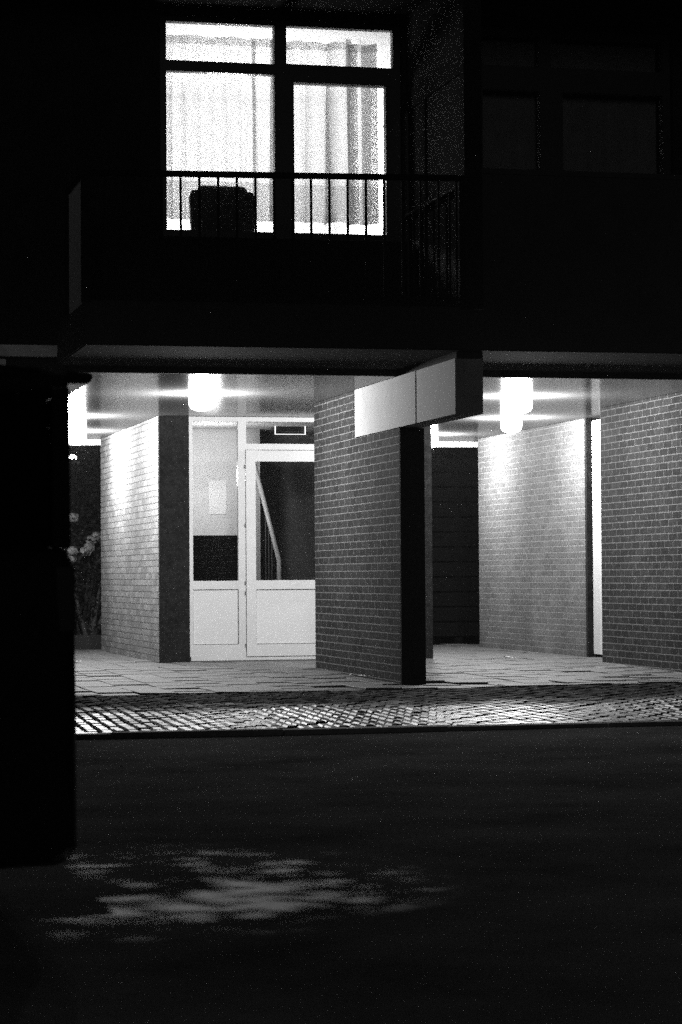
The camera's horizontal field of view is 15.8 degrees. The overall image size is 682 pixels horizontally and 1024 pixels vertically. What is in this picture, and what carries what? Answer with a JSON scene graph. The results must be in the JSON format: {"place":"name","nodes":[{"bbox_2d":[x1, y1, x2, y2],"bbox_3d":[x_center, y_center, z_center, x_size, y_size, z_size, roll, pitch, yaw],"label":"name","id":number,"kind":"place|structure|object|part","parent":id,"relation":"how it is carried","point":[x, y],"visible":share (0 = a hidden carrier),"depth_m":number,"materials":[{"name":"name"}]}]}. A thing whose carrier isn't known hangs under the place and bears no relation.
{"place":"outdoors","nodes":[
{"label":"outdoors","id":0,"kind":"place"},
{"bbox_2d":[75,635,100,649],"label":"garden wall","id":1,"kind":"structure","parent":0,"point":[84,642],"depth_m":30.07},
{"bbox_2d":[0,725,681,1023],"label":"road","id":2,"kind":"structure","parent":0,"point":[533,876],"depth_m":7.33,"materials":[{"name":"grey asphalt"}]},
{"bbox_2d":[0,365,92,868],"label":"parked car","id":3,"kind":"object","parent":2,"relation":"on","point":[38,819],"visible":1,"depth_m":6.79,"materials":[{"name":"paint"}]},
{"bbox_3d":[-1.261,-0.113,6.733,0.915,0.430,0.008,0,-2,-13],"label":"side window","id":4,"kind":"part","parent":3,"relation":"part of","materials":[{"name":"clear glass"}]},
{"bbox_3d":[-0.952,-0.102,7.632,0.008,0.430,1.540,0,-2,-13],"label":"rear window","id":5,"kind":"part","parent":3,"relation":"part of","materials":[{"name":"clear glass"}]},
{"bbox_2d":[75,644,681,697],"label":"pavement","id":6,"kind":"structure","parent":0,"point":[107,674],"depth_m":21.85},
{"bbox_2d":[193,535,254,656],"bbox_3d":[-1.329,0.897,25.914,0.820,1.300,0.177,0,-2,-13],"label":"mailbox cabinet","id":7,"kind":"object","parent":6,"relation":"on","point":[214,557],"visible":0.28,"depth_m":25.84,"materials":[{"name":"black metal"}]},
{"bbox_2d":[255,462,281,643],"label":"staircase","id":8,"kind":"structure","parent":6,"relation":"on","point":[269,522],"depth_m":26.89,"materials":[{"name":"white paint"}]},
{"bbox_2d":[0,0,681,684],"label":"apartment building","id":9,"kind":"structure","parent":6,"relation":"on","point":[458,294],"depth_m":20.14,"materials":[{"name":"grey brick"}]},
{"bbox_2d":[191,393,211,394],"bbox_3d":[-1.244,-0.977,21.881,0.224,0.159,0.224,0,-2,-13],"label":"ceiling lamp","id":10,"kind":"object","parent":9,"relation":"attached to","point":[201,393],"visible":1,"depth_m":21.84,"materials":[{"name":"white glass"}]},
{"bbox_2d":[208,481,226,513],"bbox_3d":[-1.356,-0.160,26.975,0.200,0.370,0.004,0,-2,-13],"label":"notice","id":11,"kind":"object","parent":9,"relation":"attached to","point":[216,497],"visible":1,"depth_m":26.97,"materials":[{"name":"paper"}]},
{"bbox_2d":[166,34,272,221],"bbox_3d":[-1.008,-3.169,20.265,0.967,1.535,0.078,0,-2,-13],"label":"curtain","id":12,"kind":"object","parent":9,"relation":"hanging from","point":[214,122],"visible":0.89,"depth_m":20.27,"materials":[{"name":"white fabric"}]},
{"bbox_2d":[189,185,253,231],"bbox_3d":[-1.062,-1.981,20.551,0.550,1.375,0.845,0,-2,-13],"label":"armchair","id":13,"kind":"object","parent":9,"relation":"on","point":[227,196],"visible":0.26,"depth_m":20.15,"materials":[{"name":"black fabric"}]},
{"bbox_2d":[189,417,315,661],"bbox_3d":[-0.781,0.276,25.170,1.581,2.497,0.150,0,-2,-13],"label":"door","id":14,"kind":"structure","parent":9,"relation":"in","point":[243,620],"depth_m":25.13,"materials":[{"name":"white paint"}]},
{"bbox_2d":[159,15,400,241],"bbox_3d":[-0.495,-3.119,20.110,2.016,1.796,0.105,0,-2,-13],"label":"window","id":15,"kind":"structure","parent":9,"relation":"in","point":[285,76],"depth_m":20.10,"materials":[{"name":"black wood"}]},
{"bbox_2d":[271,426,305,434],"bbox_3d":[-0.576,-0.885,26.747,0.338,0.097,0.240,0,-2,-13],"label":"house number sign","id":16,"kind":"object","parent":9,"relation":"attached to","point":[285,428],"visible":1,"depth_m":26.68,"materials":[{"name":"white"}]},
{"bbox_2d":[269,40,378,225],"bbox_3d":[-0.150,-3.167,20.484,0.931,1.530,0.214,0,-2,-13],"label":"curtain","id":17,"kind":"object","parent":9,"relation":"hanging from","point":[335,129],"visible":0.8,"depth_m":20.48,"materials":[{"name":"white fabric"}]},
{"bbox_2d":[343,38,354,225],"bbox_3d":[0.055,-3.186,20.604,0.107,1.570,0.049,0,-2,-29],"label":"curtain","id":18,"kind":"object","parent":9,"relation":"hanging from","point":[348,41],"visible":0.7,"depth_m":20.61,"materials":[{"name":"white fabric"}]},
{"bbox_2d":[358,39,371,225],"bbox_3d":[0.199,-3.186,20.633,0.112,1.570,0.019,0,-2,-13],"label":"curtain","id":19,"kind":"object","parent":9,"relation":"hanging from","point":[363,42],"visible":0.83,"depth_m":20.65,"materials":[{"name":"white fabric"}]},
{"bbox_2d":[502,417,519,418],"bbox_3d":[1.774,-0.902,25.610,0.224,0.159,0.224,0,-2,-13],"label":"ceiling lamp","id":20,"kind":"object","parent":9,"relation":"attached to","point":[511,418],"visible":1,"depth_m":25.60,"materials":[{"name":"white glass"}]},
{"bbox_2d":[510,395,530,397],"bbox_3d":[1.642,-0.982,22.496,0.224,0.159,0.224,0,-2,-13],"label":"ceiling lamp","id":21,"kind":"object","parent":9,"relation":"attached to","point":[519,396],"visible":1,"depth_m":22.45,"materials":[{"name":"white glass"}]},
{"bbox_2d":[481,36,655,173],"bbox_3d":[1.887,-3.131,20.896,1.680,1.850,0.024,0,-2,-13],"label":"curtain","id":22,"kind":"object","parent":9,"relation":"hanging from","point":[605,133],"visible":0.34,"depth_m":20.94,"materials":[{"name":"black fabric"}]},
{"bbox_2d":[481,27,670,173],"bbox_3d":[1.934,-3.181,20.703,1.756,1.736,0.080,0,-2,-13],"label":"window","id":23,"kind":"structure","parent":9,"relation":"in","point":[550,84],"depth_m":20.65,"materials":[{"name":"black glass"}]},
{"bbox_2d":[592,419,601,654],"bbox_3d":[2.745,0.253,25.325,0.040,2.440,0.798,0,-2,-13],"label":"door","id":24,"kind":"structure","parent":9,"relation":"in","point":[596,466],"depth_m":25.56,"materials":[{"name":"white paint"}]},
{"bbox_2d":[76,683,681,732],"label":"brick paving","id":25,"kind":"structure","parent":0,"point":[477,706],"depth_m":16.72,"materials":[{"name":"grey brick"}]},
{"bbox_2d":[433,636,479,644],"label":"ground","id":26,"kind":"structure","parent":0,"point":[438,640],"depth_m":35.11,"materials":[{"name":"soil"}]},
{"bbox_2d":[70,455,76,634],"bbox_3d":[-3.695,0.519,33.863,0.110,2.620,0.110,0,-2,-13],"label":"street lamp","id":27,"kind":"object","parent":26,"relation":"on","point":[72,482],"visible":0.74,"depth_m":33.86,"materials":[{"name":"metal"}]},
{"bbox_2d":[48,445,100,634],"bbox_3d":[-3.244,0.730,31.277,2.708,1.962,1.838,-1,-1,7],"label":"flowering shrub","id":28,"kind":"object","parent":26,"relation":"on","point":[86,549],"visible":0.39,"depth_m":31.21,"materials":[{"name":"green plant"}]},
{"bbox_2d":[66,445,479,634],"bbox_3d":[0.107,-0.608,38.348,26.492,5.552,2.020,0,-2,-13],"label":"hedge","id":29,"kind":"object","parent":26,"relation":"on","point":[94,466],"visible":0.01,"depth_m":37.83,"materials":[{"name":"plant"}]},
{"bbox_2d":[70,445,478,629],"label":"brick wall","id":30,"kind":"structure","parent":26,"relation":"on","point":[84,463],"depth_m":38.29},
{"bbox_2d":[76,720,681,738],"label":"kerb","id":31,"kind":"structure","parent":26,"relation":"on","point":[217,733],"depth_m":14.43,"materials":[{"name":"concrete"}]},
{"bbox_2d":[431,447,479,643],"bbox_3d":[2.637,0.387,33.174,6.500,2.760,0.120,0,-2,-13],"label":"garden fence","id":32,"kind":"object","parent":26,"relation":"on","point":[457,569],"visible":0.01,"depth_m":32.85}
]}

